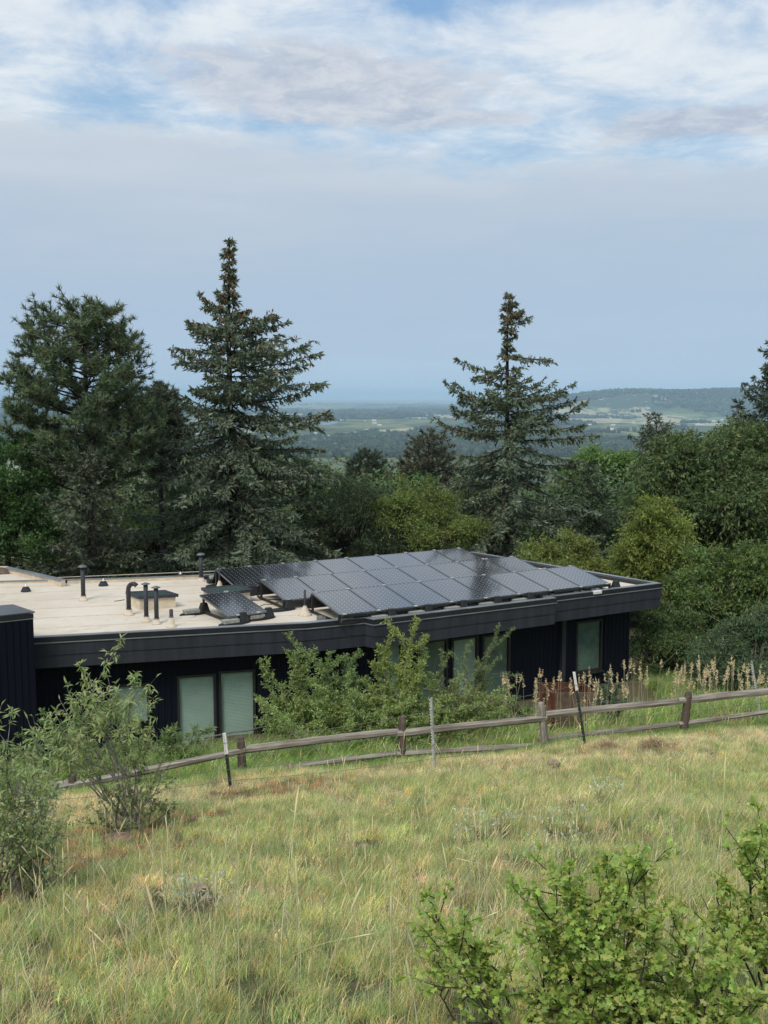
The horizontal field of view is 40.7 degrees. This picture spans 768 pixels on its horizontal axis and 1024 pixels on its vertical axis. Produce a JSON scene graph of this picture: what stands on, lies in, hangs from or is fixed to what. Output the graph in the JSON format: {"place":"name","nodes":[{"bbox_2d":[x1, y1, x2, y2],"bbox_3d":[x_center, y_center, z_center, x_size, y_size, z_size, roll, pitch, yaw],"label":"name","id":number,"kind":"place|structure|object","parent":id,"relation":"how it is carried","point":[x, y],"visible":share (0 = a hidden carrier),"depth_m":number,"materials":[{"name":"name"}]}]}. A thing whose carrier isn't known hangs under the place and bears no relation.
{"place":"outdoors","nodes":[
{"label":"outdoors","id":0,"kind":"place"},
{"bbox_2d":[0,567,9,574],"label":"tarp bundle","id":1,"kind":"object","parent":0,"point":[3,570],"visible":0.83,"depth_m":31.49,"materials":[{"name":"brown fabric"}]},
{"bbox_2d":[307,421,338,425],"bbox_3d":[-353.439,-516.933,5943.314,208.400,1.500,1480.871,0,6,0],"label":"water","id":2,"kind":"structure","parent":0,"point":[323,423],"depth_m":5586.21,"materials":[{"name":"blue liquid"}]},
{"bbox_2d":[0,393,767,1023],"bbox_3d":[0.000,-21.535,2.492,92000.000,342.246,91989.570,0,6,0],"label":"ground","id":3,"kind":"structure","parent":0,"point":[614,405],"depth_m":8.89,"materials":[{"name":"green plant"}]},
{"bbox_2d":[0,429,66,567],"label":"maple tree","id":4,"kind":"object","parent":3,"relation":"on","point":[18,491],"visible":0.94,"depth_m":36.06,"materials":[{"name":"green plant"}]},
{"bbox_2d":[0,699,76,901],"bbox_3d":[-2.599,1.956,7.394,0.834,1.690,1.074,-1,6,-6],"label":"leaning shrub","id":5,"kind":"object","parent":3,"relation":"on","point":[47,788],"visible":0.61,"depth_m":7.33,"materials":[{"name":"green plant"}]},
{"bbox_2d":[13,780,66,857],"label":"dead branch","id":6,"kind":"object","parent":3,"relation":"on","point":[53,806],"visible":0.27,"depth_m":8.91,"materials":[{"name":"brown wood"}]},
{"bbox_2d":[36,889,51,896],"bbox_3d":[-2.409,2.703,7.338,0.143,0.046,0.087,1,7,12],"label":"rock","id":7,"kind":"object","parent":3,"relation":"on","point":[46,891],"visible":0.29,"depth_m":7.32,"materials":[{"name":"beige stone"}]},
{"bbox_2d":[8,707,142,778],"bbox_3d":[-4.976,3.874,16.805,2.300,1.460,0.794,0,6,0],"label":"green shrub","id":8,"kind":"object","parent":3,"relation":"on","point":[42,722],"visible":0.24,"depth_m":16.87,"materials":[{"name":"green plant"}]},
{"bbox_2d":[25,447,147,578],"bbox_3d":[-10.261,2.165,36.078,4.607,8.930,4.578,0,6,0],"label":"spruce tree","id":9,"kind":"object","parent":3,"relation":"on","point":[78,554],"visible":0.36,"depth_m":35.53,"materials":[{"name":"green plant"}]},
{"bbox_2d":[0,285,174,575],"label":"ponderosa pine","id":10,"kind":"object","parent":3,"relation":"on","point":[101,413],"visible":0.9,"depth_m":36.69,"materials":[{"name":"green plant"}]},
{"bbox_2d":[34,633,162,826],"bbox_3d":[-3.075,2.389,11.132,1.464,2.108,1.329,0,6,0],"label":"fruit sapling","id":11,"kind":"object","parent":3,"relation":"on","point":[81,743],"visible":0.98,"depth_m":10.97,"materials":[{"name":"green plant"}]},
{"bbox_2d":[103,832,135,842],"bbox_3d":[-2.626,3.234,10.242,0.337,0.104,0.229,1,7,11],"label":"rock","id":12,"kind":"object","parent":3,"relation":"on","point":[122,834],"visible":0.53,"depth_m":10.22,"materials":[{"name":"beige stone"}]},
{"bbox_2d":[75,746,180,832],"bbox_3d":[-2.556,2.958,10.761,1.066,0.939,1.015,0,6,0],"label":"undergrowth shrub","id":13,"kind":"object","parent":3,"relation":"on","point":[148,797],"visible":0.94,"depth_m":10.68,"materials":[{"name":"green plant"}]},
{"bbox_2d":[76,469,207,575],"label":"broadleaf tree","id":14,"kind":"object","parent":3,"relation":"on","point":[172,492],"visible":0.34,"depth_m":46.93,"materials":[{"name":"green plant"}]},
{"bbox_2d":[126,380,201,575],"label":"ponderosa pine","id":15,"kind":"object","parent":3,"relation":"on","point":[156,390],"visible":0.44,"depth_m":43.34,"materials":[{"name":"green plant"}]},
{"bbox_2d":[147,721,217,760],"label":"weed plant","id":16,"kind":"object","parent":3,"relation":"on","point":[165,737],"visible":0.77,"depth_m":17.01,"materials":[{"name":"green plant"}]},
{"bbox_2d":[165,867,218,910],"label":"silver herb","id":17,"kind":"object","parent":3,"relation":"on","point":[186,894],"visible":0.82,"depth_m":6.68,"materials":[{"name":"plant"}]},
{"bbox_2d":[191,815,207,820],"bbox_3d":[-1.946,3.241,10.943,0.131,0.051,0.163,6,9,42],"label":"rock","id":18,"kind":"object","parent":3,"relation":"on","point":[194,818],"visible":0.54,"depth_m":10.91,"materials":[{"name":"beige stone"}]},
{"bbox_2d":[188,881,210,893],"bbox_3d":[-1.306,2.662,7.323,0.166,0.090,0.106,-2,7,-15],"label":"rock","id":19,"kind":"object","parent":3,"relation":"on","point":[197,889],"visible":0.6,"depth_m":7.29,"materials":[{"name":"beige stone"}]},
{"bbox_2d":[185,866,245,909],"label":"silver herb","id":20,"kind":"object","parent":3,"relation":"on","point":[223,871],"visible":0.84,"depth_m":6.71,"materials":[{"name":"plant"}]},
{"bbox_2d":[116,236,341,576],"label":"spruce tree","id":21,"kind":"object","parent":3,"relation":"on","point":[232,494],"visible":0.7,"depth_m":40.26,"materials":[{"name":"green plant"}]},
{"bbox_2d":[256,644,330,740],"bbox_3d":[-1.601,3.474,18.910,1.103,2.275,1.278,-4,8,-33],"label":"green shrub","id":22,"kind":"object","parent":3,"relation":"on","point":[298,689],"visible":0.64,"depth_m":18.71,"materials":[{"name":"green plant"}]},
{"bbox_2d":[251,452,348,508],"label":"broadleaf tree","id":23,"kind":"object","parent":3,"relation":"on","point":[308,459],"visible":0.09,"depth_m":59.70,"materials":[{"name":"green plant"}]},
{"bbox_2d":[0,551,662,764],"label":"house","id":24,"kind":"structure","parent":3,"relation":"on","point":[53,630],"depth_m":25.02,"materials":[{"name":"metal"}]},
{"bbox_2d":[21,584,30,591],"bbox_3d":[-9.987,2.111,28.862,0.277,0.215,0.277,3,7,22],"label":"roof anchor","id":25,"kind":"object","parent":24,"relation":"on","point":[25,588],"visible":1,"depth_m":28.78,"materials":[{"name":"grey metal"}]},
{"bbox_2d":[78,565,87,600],"bbox_3d":[-8.014,1.881,27.549,0.254,0.965,0.254,0,6,0],"label":"vent pipe","id":26,"kind":"object","parent":24,"relation":"on","point":[83,597],"visible":1,"depth_m":27.50,"materials":[{"name":"metal"}]},
{"bbox_2d":[98,578,108,586],"bbox_3d":[-8.062,2.013,29.737,0.277,0.215,0.277,-3,7,-22],"label":"roof anchor","id":27,"kind":"object","parent":24,"relation":"on","point":[103,583],"visible":1,"depth_m":29.65,"materials":[{"name":"grey metal"}]},
{"bbox_2d":[109,682,150,749],"bbox_3d":[-5.951,4.815,24.280,0.910,1.611,0.110,-2,7,-14],"label":"window","id":28,"kind":"structure","parent":24,"relation":"in","point":[124,687],"depth_m":24.29,"materials":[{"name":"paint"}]},
{"bbox_2d":[123,582,137,615],"bbox_3d":[-6.292,2.147,25.729,0.392,0.842,0.275,0,6,0],"label":"gooseneck vent","id":29,"kind":"object","parent":24,"relation":"on","point":[128,611],"visible":1,"depth_m":25.68,"materials":[{"name":"metal"}]},
{"bbox_2d":[141,582,150,622],"bbox_3d":[-5.744,2.172,24.979,0.236,0.959,0.236,0,6,0],"label":"vent pipe","id":30,"kind":"object","parent":24,"relation":"on","point":[146,618],"visible":1,"depth_m":24.94,"materials":[{"name":"metal"}]},
{"bbox_2d":[131,590,178,609],"bbox_3d":[-6.008,2.268,26.806,1.252,0.360,0.803,-2,7,-19],"label":"skylight","id":31,"kind":"object","parent":24,"relation":"on","point":[166,599],"visible":0.75,"depth_m":26.57,"materials":[{"name":"paint"}]},
{"bbox_2d":[151,586,161,624],"bbox_3d":[-5.436,2.220,24.706,0.236,0.925,0.236,0,6,0],"label":"vent pipe","id":32,"kind":"object","parent":24,"relation":"on","point":[156,621],"visible":1,"depth_m":24.67,"materials":[{"name":"metal"}]},
{"bbox_2d":[166,609,176,627],"bbox_3d":[-5.017,2.506,24.413,0.250,0.420,0.250,0,6,0],"label":"stub pipe","id":33,"kind":"object","parent":24,"relation":"on","point":[171,622],"visible":0.99,"depth_m":24.36,"materials":[{"name":"paint"}]},
{"bbox_2d":[180,615,195,617],"bbox_3d":[-4.848,2.575,25.599,0.380,0.020,0.374,0,6,0],"label":"round patch","id":34,"kind":"object","parent":24,"relation":"on","point":[190,616],"visible":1,"depth_m":25.52,"materials":[{"name":"white"}]},
{"bbox_2d":[176,673,216,743],"bbox_3d":[-4.456,4.754,24.655,0.914,1.818,0.110,-2,7,-14],"label":"window","id":35,"kind":"structure","parent":24,"relation":"in","point":[195,703],"depth_m":24.66,"materials":[{"name":"glass"}]},
{"bbox_2d":[196,553,205,581],"bbox_3d":[-5.373,1.620,30.383,0.262,0.852,0.262,0,6,0],"label":"vent pipe","id":36,"kind":"object","parent":24,"relation":"on","point":[201,576],"visible":1,"depth_m":30.34,"materials":[{"name":"metal"}]},
{"bbox_2d":[206,575,213,583],"bbox_3d":[-4.987,1.961,30.174,0.340,0.220,0.220,-4,7,-29],"label":"junction box","id":37,"kind":"object","parent":24,"relation":"on","point":[209,580],"visible":0.59,"depth_m":30.08,"materials":[{"name":"black plastic"}]},
{"bbox_2d":[217,568,222,585],"bbox_3d":[-4.641,1.877,29.214,0.275,0.601,0.275,0,6,0],"label":"stub pipe","id":38,"kind":"object","parent":24,"relation":"on","point":[219,583],"visible":0.73,"depth_m":29.18,"materials":[{"name":"metal"}]},
{"bbox_2d":[201,584,252,598],"bbox_3d":[-4.140,2.206,27.498,1.131,0.330,1.079,-3,7,-28],"label":"skylight","id":39,"kind":"object","parent":24,"relation":"on","point":[243,590],"visible":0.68,"depth_m":27.46,"materials":[{"name":"glass"}]},
{"bbox_2d":[180,590,274,625],"bbox_3d":[-3.876,2.342,25.554,1.598,0.485,1.984,-6,9,-45],"label":"solar panel","id":40,"kind":"object","parent":24,"relation":"on","point":[240,606],"visible":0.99,"depth_m":25.39,"materials":[{"name":"black glass"}]},
{"bbox_2d":[219,668,255,737],"bbox_3d":[-3.523,4.721,24.889,0.871,1.897,0.110,-2,7,-14],"label":"window","id":41,"kind":"structure","parent":24,"relation":"in","point":[237,705],"depth_m":24.89,"materials":[{"name":"glass"}]},
{"bbox_2d":[298,590,311,616],"bbox_3d":[-1.967,2.251,25.740,0.375,0.632,0.375,0,6,0],"label":"stub pipe","id":42,"kind":"object","parent":24,"relation":"on","point":[304,611],"visible":1,"depth_m":25.69,"materials":[{"name":"paint"}]},
{"bbox_2d":[317,615,324,619],"bbox_3d":[-1.530,2.571,25.137,0.216,0.130,0.213,0,6,0],"label":"drain strainer","id":43,"kind":"object","parent":24,"relation":"on","point":[320,617],"visible":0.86,"depth_m":25.06,"materials":[{"name":"metal"}]},
{"bbox_2d":[377,645,402,697],"bbox_3d":[0.131,4.221,26.244,0.730,1.811,0.110,-4,7,-29],"label":"window","id":44,"kind":"structure","parent":24,"relation":"in","point":[396,649],"depth_m":26.29,"materials":[{"name":"glass"}]},
{"bbox_2d":[206,547,620,624],"bbox_3d":[0.831,1.905,29.254,10.030,0.530,6.670,-4,7,-29],"label":"solar array","id":45,"kind":"object","parent":24,"relation":"on","point":[370,586],"visible":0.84,"depth_m":28.29,"materials":[{"name":"black glass"}]},
{"bbox_2d":[418,639,447,713],"bbox_3d":[1.265,4.267,26.857,0.976,1.917,0.180,-4,7,-29],"label":"window","id":46,"kind":"structure","parent":24,"relation":"in","point":[433,661],"depth_m":26.92,"materials":[{"name":"glass"}]},
{"bbox_2d":[451,635,478,706],"bbox_3d":[2.121,4.254,27.385,0.838,1.930,0.110,-4,7,-29],"label":"window","id":47,"kind":"structure","parent":24,"relation":"in","point":[458,644],"depth_m":27.37,"materials":[{"name":"glass"}]},
{"bbox_2d":[482,632,510,702],"bbox_3d":[3.001,4.217,27.884,0.917,1.923,0.110,-4,7,-29],"label":"window","id":48,"kind":"structure","parent":24,"relation":"in","point":[504,649],"depth_m":27.94,"materials":[{"name":"glass"}]},
{"bbox_2d":[576,618,603,675],"bbox_3d":[5.833,3.832,29.420,1.025,1.536,0.180,-4,7,-29],"label":"window","id":49,"kind":"structure","parent":24,"relation":"in","point":[589,636],"depth_m":29.50,"materials":[{"name":"glass"}]},
{"bbox_2d":[593,590,601,594],"bbox_3d":[5.837,2.189,28.363,0.270,0.110,0.120,-4,7,-29],"label":"white bracket","id":50,"kind":"object","parent":24,"relation":"attached to","point":[597,592],"visible":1,"depth_m":28.31,"materials":[{"name":"metal"}]},
{"bbox_2d":[304,648,373,733],"bbox_3d":[-0.830,3.566,19.321,1.419,2.236,0.977,-5,8,-37],"label":"green shrub","id":51,"kind":"object","parent":3,"relation":"on","point":[337,678],"visible":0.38,"depth_m":19.31,"materials":[{"name":"green plant"}]},
{"bbox_2d":[287,469,405,559],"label":"juniper tree","id":52,"kind":"object","parent":3,"relation":"on","point":[339,521],"visible":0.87,"depth_m":41.64,"materials":[{"name":"green plant"}]},
{"bbox_2d":[264,700,440,747],"bbox_3d":[-0.584,3.861,18.187,3.140,1.136,1.026,0,6,0],"label":"green shrub","id":53,"kind":"object","parent":3,"relation":"on","point":[390,725],"visible":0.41,"depth_m":18.18,"materials":[{"name":"green plant"}]},
{"bbox_2d":[204,631,515,757],"bbox_3d":[-0.179,3.443,18.353,7.335,2.212,5.391,-4,7,-29],"label":"green shrub","id":54,"kind":"object","parent":3,"relation":"on","point":[365,708],"visible":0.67,"depth_m":18.37,"materials":[{"name":"green plant"}]},
{"bbox_2d":[0,449,725,627],"bbox_3d":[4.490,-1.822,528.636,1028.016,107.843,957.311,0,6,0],"label":"woodland","id":55,"kind":"object","parent":3,"relation":"on","point":[557,488],"visible":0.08,"depth_m":54.57,"materials":[{"name":"green plant"}]},
{"bbox_2d":[358,843,369,848],"bbox_3d":[-0.166,2.794,8.653,0.100,0.050,0.067,-2,7,-16],"label":"rock","id":56,"kind":"object","parent":3,"relation":"on","point":[366,844],"visible":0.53,"depth_m":8.64,"materials":[{"name":"beige stone"}]},
{"bbox_2d":[339,447,394,497],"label":"ponderosa pine","id":57,"kind":"object","parent":3,"relation":"on","point":[361,455],"visible":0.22,"depth_m":81.54,"materials":[{"name":"green plant"}]},
{"bbox_2d":[0,387,766,458],"bbox_3d":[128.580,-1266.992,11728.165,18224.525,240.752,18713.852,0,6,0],"label":"plain trees","id":58,"kind":"object","parent":3,"relation":"on","point":[718,400],"visible":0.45,"depth_m":4948.58,"materials":[{"name":"green plant"}]},
{"bbox_2d":[0,712,767,1023],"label":"grass","id":59,"kind":"structure","parent":3,"relation":"on","point":[486,762],"depth_m":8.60,"materials":[{"name":"green plant"}]},
{"bbox_2d":[6,688,767,795],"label":"split rail fence","id":60,"kind":"object","parent":3,"relation":"on","point":[541,719],"visible":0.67,"depth_m":16.43,"materials":[{"name":"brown wood"}]},
{"bbox_2d":[22,660,762,801],"bbox_3d":[2.779,3.368,16.332,16.328,2.111,1.565,-3,7,-28],"label":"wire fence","id":61,"kind":"object","parent":3,"relation":"on","point":[581,720],"visible":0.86,"depth_m":14.44,"materials":[{"name":"wood"}]},
{"bbox_2d":[356,615,438,723],"bbox_3d":[0.225,3.120,19.100,1.496,2.637,1.266,2,7,21],"label":"green shrub","id":62,"kind":"object","parent":3,"relation":"on","point":[404,675],"visible":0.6,"depth_m":18.95,"materials":[{"name":"green plant"}]},
{"bbox_2d":[384,426,466,504],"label":"ponderosa pine","id":63,"kind":"object","parent":3,"relation":"on","point":[424,460],"visible":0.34,"depth_m":65.69,"materials":[{"name":"green plant"}]},
{"bbox_2d":[365,472,495,553],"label":"yellow green tree","id":64,"kind":"object","parent":3,"relation":"on","point":[406,510],"visible":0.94,"depth_m":42.23,"materials":[{"name":"green plant"}]},
{"bbox_2d":[442,812,487,842],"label":"silver herb","id":65,"kind":"object","parent":3,"relation":"on","point":[464,826],"visible":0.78,"depth_m":8.58,"materials":[{"name":"plant"}]},
{"bbox_2d":[410,624,522,714],"bbox_3d":[1.537,3.256,19.441,2.178,2.494,1.242,0,6,0],"label":"arching shrub","id":66,"kind":"object","parent":3,"relation":"on","point":[484,672],"visible":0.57,"depth_m":19.40,"materials":[{"name":"green plant"}]},
{"bbox_2d":[395,880,542,1023],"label":"scrub oak","id":67,"kind":"object","parent":3,"relation":"on","point":[486,992],"visible":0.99,"depth_m":3.98,"materials":[{"name":"green plant"}]},
{"bbox_2d":[453,803,495,838],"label":"silver herb","id":68,"kind":"object","parent":3,"relation":"on","point":[477,820],"visible":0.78,"depth_m":8.92,"materials":[{"name":"plant"}]},
{"bbox_2d":[441,677,509,734],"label":"pale shrub","id":69,"kind":"object","parent":3,"relation":"on","point":[468,691],"visible":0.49,"depth_m":18.50,"materials":[{"name":"green plant"}]},
{"bbox_2d":[430,471,530,547],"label":"broadleaf tree","id":70,"kind":"object","parent":3,"relation":"on","point":[466,494],"visible":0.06,"depth_m":51.59,"materials":[{"name":"green plant"}]},
{"bbox_2d":[481,806,521,837],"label":"silver herb","id":71,"kind":"object","parent":3,"relation":"on","point":[506,814],"visible":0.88,"depth_m":8.88,"materials":[{"name":"plant"}]},
{"bbox_2d":[388,291,615,558],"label":"spruce tree","id":72,"kind":"object","parent":3,"relation":"on","point":[510,500],"visible":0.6,"depth_m":43.46,"materials":[{"name":"green plant"}]},
{"bbox_2d":[495,693,534,729],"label":"green shrub","id":73,"kind":"object","parent":3,"relation":"on","point":[513,708],"visible":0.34,"depth_m":19.27,"materials":[{"name":"green plant"}]},
{"bbox_2d":[504,830,565,866],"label":"silver herb","id":74,"kind":"object","parent":3,"relation":"on","point":[534,848],"visible":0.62,"depth_m":7.50,"materials":[{"name":"plant"}]},
{"bbox_2d":[526,805,566,834],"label":"silver herb","id":75,"kind":"object","parent":3,"relation":"on","point":[554,816],"visible":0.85,"depth_m":8.85,"materials":[{"name":"plant"}]},
{"bbox_2d":[547,758,559,767],"bbox_3d":[2.208,3.281,13.476,0.202,0.142,0.141,-2,7,-15],"label":"rock","id":76,"kind":"object","parent":3,"relation":"on","point":[554,763],"visible":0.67,"depth_m":13.42,"materials":[{"name":"beige stone"}]},
{"bbox_2d":[512,525,612,574],"bbox_3d":[6.400,3.002,36.957,3.897,5.175,3.557,-5,8,-36],"label":"yellow green tree","id":77,"kind":"object","parent":3,"relation":"on","point":[577,557],"visible":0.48,"depth_m":36.58,"materials":[{"name":"green plant"}]},
{"bbox_2d":[539,682,596,730],"bbox_3d":[3.522,3.654,19.870,1.669,0.820,0.670,-6,8,-41],"label":"rusty planter","id":78,"kind":"object","parent":3,"relation":"on","point":[564,699],"visible":0.41,"depth_m":19.51,"materials":[{"name":"metal"}]},
{"bbox_2d":[547,821,593,856],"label":"silver herb","id":79,"kind":"object","parent":3,"relation":"on","point":[565,839],"visible":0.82,"depth_m":7.81,"materials":[{"name":"plant"}]},
{"bbox_2d":[554,803,593,831],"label":"silver herb","id":80,"kind":"object","parent":3,"relation":"on","point":[582,814],"visible":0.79,"depth_m":8.80,"materials":[{"name":"plant"}]},
{"bbox_2d":[543,457,632,630],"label":"spruce tree","id":81,"kind":"object","parent":3,"relation":"on","point":[591,482],"visible":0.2,"depth_m":50.03,"materials":[{"name":"green plant"}]},
{"bbox_2d":[503,835,679,1023],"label":"scrub oak","id":82,"kind":"object","parent":3,"relation":"on","point":[560,944],"visible":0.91,"depth_m":3.84,"materials":[{"name":"green plant"}]},
{"bbox_2d":[550,442,642,494],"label":"light green tree","id":83,"kind":"object","parent":3,"relation":"on","point":[623,460],"visible":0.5,"depth_m":57.63,"materials":[{"name":"green plant"}]},
{"bbox_2d":[580,775,613,803],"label":"silver herb","id":84,"kind":"object","parent":3,"relation":"on","point":[599,788],"visible":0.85,"depth_m":9.93,"materials":[{"name":"plant"}]},
{"bbox_2d":[587,733,620,751],"bbox_3d":[3.259,3.430,15.081,0.653,0.403,0.535,0,6,0],"label":"straw heap","id":85,"kind":"object","parent":3,"relation":"on","point":[605,743],"visible":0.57,"depth_m":15.09,"materials":[{"name":"beige plant"}]},
{"bbox_2d":[591,671,630,723],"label":"weed plant","id":86,"kind":"object","parent":3,"relation":"on","point":[613,699],"visible":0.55,"depth_m":18.66,"materials":[{"name":"green plant"}]},
{"bbox_2d":[598,775,627,799],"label":"silver herb","id":87,"kind":"object","parent":3,"relation":"on","point":[615,787],"visible":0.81,"depth_m":10.17,"materials":[{"name":"plant"}]},
{"bbox_2d":[491,655,767,732],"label":"seed grass","id":88,"kind":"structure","parent":3,"relation":"on","point":[707,672],"depth_m":18.45,"materials":[{"name":"plant"}]},
{"bbox_2d":[500,902,767,1023],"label":"scrub oak","id":89,"kind":"object","parent":3,"relation":"on","point":[716,972],"visible":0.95,"depth_m":3.83,"materials":[{"name":"green plant"}]},
{"bbox_2d":[600,490,703,661],"bbox_3d":[9.164,2.292,34.793,3.911,6.120,3.262,0,6,0],"label":"yellow green tree","id":90,"kind":"object","parent":3,"relation":"on","point":[651,555],"visible":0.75,"depth_m":34.29,"materials":[{"name":"green plant"}]},
{"bbox_2d":[626,411,685,621],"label":"spruce tree","id":91,"kind":"object","parent":3,"relation":"on","point":[643,436],"visible":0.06,"depth_m":61.71,"materials":[{"name":"green plant"}]},
{"bbox_2d":[632,732,679,753],"bbox_3d":[3.806,3.306,14.539,0.764,0.413,0.675,0,6,0],"label":"straw heap","id":92,"kind":"object","parent":3,"relation":"on","point":[652,744],"visible":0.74,"depth_m":14.51,"materials":[{"name":"beige plant"}]},
{"bbox_2d":[621,576,725,682],"bbox_3d":[8.600,4.075,32.056,3.900,4.006,5.414,0,6,0],"label":"boxelder tree","id":93,"kind":"object","parent":3,"relation":"on","point":[664,645],"visible":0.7,"depth_m":30.78,"materials":[{"name":"green plant"}]},
{"bbox_2d":[610,414,767,643],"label":"walnut tree","id":94,"kind":"object","parent":3,"relation":"on","point":[726,502],"visible":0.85,"depth_m":38.55,"materials":[{"name":"green plant"}]},
{"bbox_2d":[656,537,767,647],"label":"boxelder tree","id":95,"kind":"object","parent":3,"relation":"on","point":[750,570],"visible":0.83,"depth_m":32.56,"materials":[{"name":"green plant"}]},
{"bbox_2d":[672,795,767,1014],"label":"scrub oak","id":96,"kind":"object","parent":3,"relation":"on","point":[746,863],"visible":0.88,"depth_m":4.22,"materials":[{"name":"green plant"}]},
{"bbox_2d":[678,598,767,692],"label":"thicket shrub","id":97,"kind":"object","parent":3,"relation":"on","point":[754,629],"visible":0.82,"depth_m":28.13,"materials":[{"name":"green plant"}]},
{"bbox_2d":[718,398,749,599],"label":"spruce tree","id":98,"kind":"object","parent":3,"relation":"on","point":[739,406],"visible":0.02,"depth_m":47.75,"materials":[{"name":"green plant"}]},
{"bbox_2d":[710,339,767,641],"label":"spruce tree","id":99,"kind":"object","parent":3,"relation":"on","point":[760,403],"visible":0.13,"depth_m":41.81,"materials":[{"name":"green plant"}]},
{"bbox_2d":[0,0,767,399],"label":"sky","id":100,"kind":"structure","parent":0,"point":[381,173],"materials":[{"name":"blue"}]}
]}

